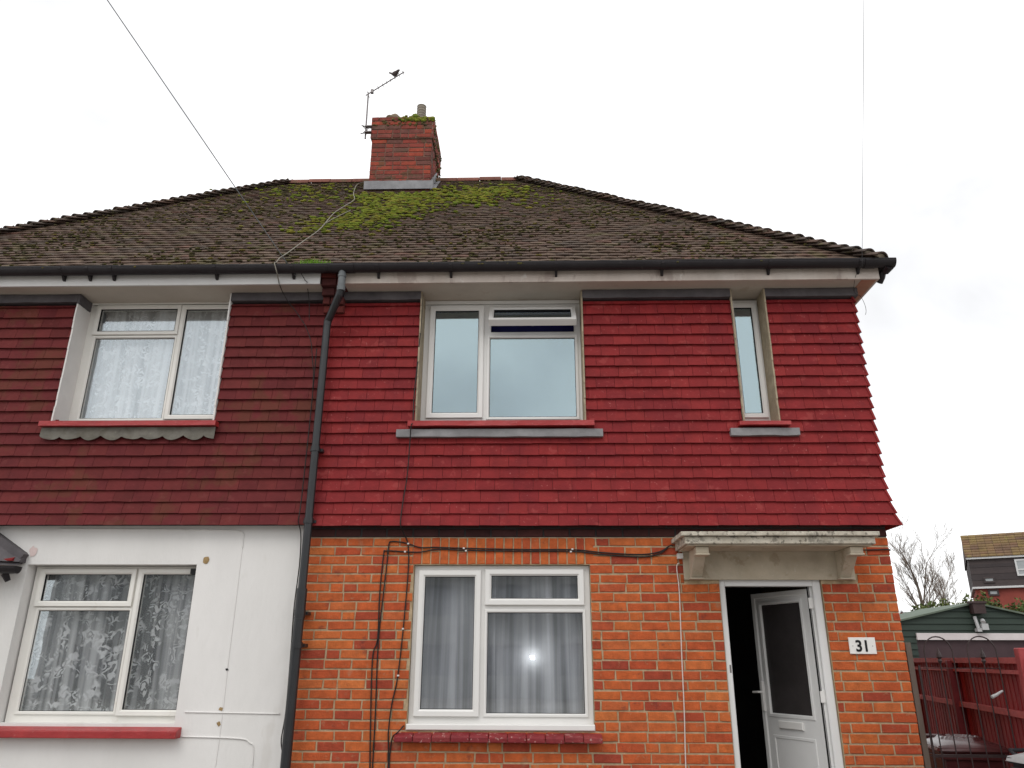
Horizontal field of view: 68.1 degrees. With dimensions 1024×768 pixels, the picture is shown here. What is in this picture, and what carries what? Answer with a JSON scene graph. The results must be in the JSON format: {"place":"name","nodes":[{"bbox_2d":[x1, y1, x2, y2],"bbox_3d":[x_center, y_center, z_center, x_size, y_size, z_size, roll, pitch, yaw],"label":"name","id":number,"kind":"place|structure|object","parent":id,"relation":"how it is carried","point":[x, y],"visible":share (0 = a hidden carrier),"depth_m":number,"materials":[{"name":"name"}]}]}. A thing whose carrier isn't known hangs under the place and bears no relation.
{"place":"outdoors","nodes":[
{"label":"outdoors","id":0,"kind":"place"},
{"bbox_2d":[0,0,1023,611],"label":"sky","id":1,"kind":"structure","parent":0,"point":[753,112],"materials":[{"name":"white"}]},
{"bbox_2d":[899,603,1023,657],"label":"garage","id":2,"kind":"structure","parent":0,"point":[954,626],"depth_m":14.10,"materials":[{"name":"green wood"}]},
{"bbox_2d":[917,640,1023,657],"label":"garage door","id":3,"kind":"structure","parent":2,"relation":"in","point":[1005,648],"depth_m":14.01,"materials":[{"name":"grey metal"}]},
{"bbox_2d":[966,601,988,631],"bbox_3d":[8.688,4.321,14.091,0.280,0.540,0.170,0,-20,1],"label":"security light","id":4,"kind":"object","parent":2,"relation":"attached to","point":[977,607],"visible":1,"depth_m":14.07,"materials":[{"name":"grey plastic"}]},
{"bbox_3d":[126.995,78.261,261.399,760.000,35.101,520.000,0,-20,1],"label":"hillside","id":5,"kind":"structure","parent":0,"visible":0},
{"bbox_2d":[888,513,952,609],"bbox_3d":[16.058,7.626,29.448,2.792,5.255,2.048,-11,-23,28],"label":"bare tree","id":6,"kind":"object","parent":5,"relation":"on","point":[915,578],"visible":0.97,"depth_m":29.69,"materials":[{"name":"brown plant"}]},
{"bbox_2d":[910,598,958,610],"bbox_3d":[15.948,9.102,28.145,2.730,2.205,1.492,0,-20,1],"label":"bush","id":7,"kind":"object","parent":5,"relation":"on","point":[933,604],"visible":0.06,"depth_m":28.31,"materials":[{"name":"green plant"}]},
{"bbox_2d":[912,544,961,604],"bbox_3d":[17.489,8.700,30.976,2.244,4.281,1.130,0,-20,1],"label":"bare tree","id":8,"kind":"object","parent":5,"relation":"on","point":[942,595],"visible":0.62,"depth_m":31.18,"materials":[{"name":"brown plant"}]},
{"bbox_2d":[959,591,1006,608],"bbox_3d":[17.660,9.007,28.334,2.513,2.520,1.549,0,-20,1],"label":"bush","id":9,"kind":"object","parent":5,"relation":"on","point":[991,603],"visible":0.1,"depth_m":28.43,"materials":[{"name":"green plant"}]},
{"bbox_2d":[960,532,1023,611],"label":"brick house","id":10,"kind":"structure","parent":5,"relation":"on","point":[994,566],"depth_m":33.15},
{"bbox_2d":[983,577,994,582],"bbox_3d":[20.789,8.527,33.013,0.420,0.250,0.050,-10,-23,27],"label":"window","id":11,"kind":"structure","parent":10,"relation":"in","point":[986,579],"depth_m":32.99,"materials":[{"name":"white plastic"}]},
{"bbox_2d":[988,589,999,595],"bbox_3d":[20.896,9.049,32.881,0.400,0.260,0.050,-10,-23,27],"label":"window","id":12,"kind":"structure","parent":10,"relation":"in","point":[993,592],"depth_m":32.86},
{"bbox_2d":[1014,559,1023,575],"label":"window","id":13,"kind":"structure","parent":10,"relation":"in","point":[1019,563],"depth_m":32.62,"materials":[{"name":"white plastic"}]},
{"bbox_2d":[1004,597,1023,612],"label":"bush","id":14,"kind":"object","parent":5,"relation":"on","point":[1018,609],"visible":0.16,"depth_m":29.58,"materials":[{"name":"green plant"}]},
{"label":"ground","id":15,"kind":"structure","parent":0,"visible":0},
{"bbox_2d":[0,178,394,767],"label":"rendered house","id":16,"kind":"structure","parent":15,"relation":"on","point":[156,368],"depth_m":6.82,"materials":[{"name":"red tile"}]},
{"bbox_2d":[5,566,195,722],"bbox_3d":[-3.425,2.191,6.443,1.468,1.250,0.158,0,-20,1],"label":"window","id":17,"kind":"structure","parent":16,"relation":"in","point":[117,713],"depth_m":6.45,"materials":[{"name":"beige plastic"}]},
{"bbox_2d":[68,305,228,420],"bbox_3d":[-3.429,-0.158,7.349,1.482,1.285,0.160,0,-20,1],"label":"window","id":18,"kind":"structure","parent":16,"relation":"in","point":[176,328],"depth_m":7.39,"materials":[{"name":"beige plastic"}]},
{"bbox_2d":[59,528,243,547],"bbox_3d":[-3.131,1.333,6.566,1.638,0.170,0.010,0,-20,1],"label":"wall cable","id":19,"kind":"object","parent":16,"relation":"attached to","point":[157,529],"depth_m":6.59,"materials":[{"name":"white plastic"}]},
{"bbox_2d":[107,0,295,275],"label":"overhead wire","id":20,"kind":"object","parent":16,"relation":"on","point":[196,130],"visible":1,"depth_m":6.56,"materials":[{"name":"grey plastic"}]},
{"bbox_2d":[180,736,253,767],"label":"wall cable","id":21,"kind":"object","parent":16,"relation":"attached to","point":[248,741],"depth_m":6.01,"materials":[{"name":"white plastic"}]},
{"bbox_2d":[215,548,242,767],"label":"wall cable","id":22,"kind":"object","parent":16,"relation":"attached to","point":[228,659],"depth_m":6.21,"materials":[{"name":"white plastic"}]},
{"bbox_2d":[185,711,279,713],"bbox_3d":[-2.240,2.635,6.070,0.770,0.020,0.010,0,-20,1],"label":"wall cable","id":23,"kind":"object","parent":16,"relation":"attached to","point":[230,712],"depth_m":6.07,"materials":[{"name":"white plastic"}]},
{"bbox_2d":[278,282,313,388],"bbox_3d":[-2.023,-0.433,7.057,0.411,1.014,0.137,8,-21,-19],"label":"aerial cable","id":24,"kind":"object","parent":16,"relation":"attached to","point":[307,331],"visible":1,"depth_m":7.10,"materials":[{"name":"black plastic"}]},
{"bbox_2d":[281,348,316,750],"bbox_3d":[-1.817,1.278,6.475,0.029,3.402,0.125,-4,-20,11],"label":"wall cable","id":25,"kind":"object","parent":16,"relation":"attached to","point":[299,526],"depth_m":6.50,"materials":[{"name":"black plastic"}]},
{"bbox_2d":[301,273,309,319],"bbox_3d":[-1.934,-0.824,7.121,0.057,0.392,0.238,-3,-20,9],"label":"aerial cable","id":26,"kind":"object","parent":16,"relation":"attached to","point":[308,297],"visible":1,"depth_m":7.20,"materials":[{"name":"black plastic"}]},
{"bbox_2d":[274,182,363,281],"bbox_3d":[-2.146,-1.999,9.113,0.186,3.337,3.322,0,-20,-1],"label":"aerial cable","id":27,"kind":"object","parent":16,"relation":"attached to","point":[312,234],"visible":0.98,"depth_m":8.00,"materials":[{"name":"grey plastic"}]},
{"bbox_2d":[280,104,923,767],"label":"brick house","id":28,"kind":"structure","parent":15,"relation":"on","point":[614,376],"depth_m":6.59,"materials":[{"name":"red brick"}]},
{"bbox_2d":[360,71,403,138],"bbox_3d":[-1.868,-4.044,11.019,0.794,0.864,0.132,-12,-23,29],"label":"tv aerial","id":29,"kind":"object","parent":28,"relation":"attached to","point":[366,128],"visible":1,"depth_m":11.11,"materials":[{"name":"metal"}]},
{"bbox_2d":[389,69,399,76],"bbox_3d":[-1.717,-4.526,11.055,0.199,0.129,0.061,-9,-22,23],"label":"bird","id":30,"kind":"object","parent":29,"relation":"on","point":[395,73],"visible":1,"depth_m":11.03},
{"bbox_2d":[389,725,403,767],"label":"wall cable","id":31,"kind":"object","parent":28,"relation":"attached to","point":[391,744],"depth_m":5.95,"materials":[{"name":"black plastic"}]},
{"bbox_2d":[387,297,422,767],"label":"wall cable","id":32,"kind":"object","parent":28,"relation":"attached to","point":[407,546],"depth_m":6.44,"materials":[{"name":"black plastic"}]},
{"bbox_2d":[406,566,594,730],"bbox_3d":[-0.094,2.208,6.281,1.598,1.430,0.245,0,-20,1],"label":"window","id":33,"kind":"structure","parent":28,"relation":"in","point":[494,648],"depth_m":6.32,"materials":[{"name":"white plastic"}]},
{"bbox_2d":[420,304,582,420],"bbox_3d":[-0.103,-0.184,7.165,1.522,1.330,0.309,0,-20,1],"label":"window","id":34,"kind":"structure","parent":28,"relation":"in","point":[481,362],"depth_m":7.29,"materials":[{"name":"white plastic"}]},
{"bbox_2d":[369,547,667,767],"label":"wall cable","id":35,"kind":"object","parent":28,"relation":"attached to","point":[465,551],"depth_m":6.41,"materials":[{"name":"black plastic"}]},
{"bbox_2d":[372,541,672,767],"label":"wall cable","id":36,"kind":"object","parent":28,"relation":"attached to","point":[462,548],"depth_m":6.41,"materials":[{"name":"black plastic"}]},
{"bbox_2d":[676,563,685,767],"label":"wall cable","id":37,"kind":"object","parent":28,"relation":"attached to","point":[682,666],"depth_m":6.09,"materials":[{"name":"white plastic"}]},
{"bbox_2d":[732,300,770,420],"bbox_3d":[2.229,-0.170,7.189,0.324,1.335,0.133,0,-20,1],"label":"window","id":38,"kind":"structure","parent":28,"relation":"in","point":[748,337],"depth_m":7.22,"materials":[{"name":"white plastic"}]},
{"bbox_2d":[751,589,828,767],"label":"door","id":39,"kind":"structure","parent":28,"relation":"in","point":[788,681],"depth_m":6.43,"materials":[{"name":"plastic"}]},
{"bbox_2d":[848,637,876,653],"bbox_3d":[2.826,2.110,6.110,0.212,0.127,0.012,0,-20,1],"label":"number plate","id":40,"kind":"object","parent":28,"relation":"attached to","point":[862,645],"visible":1,"depth_m":6.11,"materials":[{"name":"white plastic"}]},
{"bbox_2d":[862,18,863,238],"bbox_3d":[2.732,-2.765,5.888,0.004,2.473,3.239,-6,-21,16],"label":"overhead wire","id":41,"kind":"object","parent":28,"relation":"attached to","point":[863,94],"visible":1,"depth_m":6.13,"materials":[{"name":"grey plastic"}]},
{"bbox_2d":[863,549,890,550],"bbox_3d":[3.047,1.392,6.360,0.300,0.017,0.044,3,-20,-7],"label":"wall cable","id":42,"kind":"object","parent":28,"relation":"attached to","point":[875,549],"depth_m":6.36,"materials":[{"name":"black plastic"}]},
{"bbox_2d":[904,642,930,767],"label":"gate post","id":43,"kind":"object","parent":28,"relation":"attached to","point":[918,712],"visible":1,"depth_m":5.97,"materials":[{"name":"red wood"}]},
{"bbox_2d":[918,636,1017,767],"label":"garden gate","id":44,"kind":"structure","parent":43,"relation":"attached to","point":[983,660],"depth_m":5.96,"materials":[{"name":"black metal"}]},
{"bbox_2d":[926,734,1009,767],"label":"car","id":45,"kind":"object","parent":15,"relation":"on","point":[977,745],"visible":0.8,"depth_m":6.08,"materials":[{"name":"silver metal"}]},
{"bbox_2d":[913,648,1023,767],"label":"timber fence","id":46,"kind":"object","parent":15,"relation":"on","point":[1012,671],"visible":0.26,"depth_m":6.88,"materials":[{"name":"red wood"}]},
{"bbox_2d":[1005,748,1023,767],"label":"wheelie bin","id":47,"kind":"object","parent":15,"relation":"on","point":[1015,760],"visible":1,"depth_m":5.58,"materials":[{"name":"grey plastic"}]}
]}

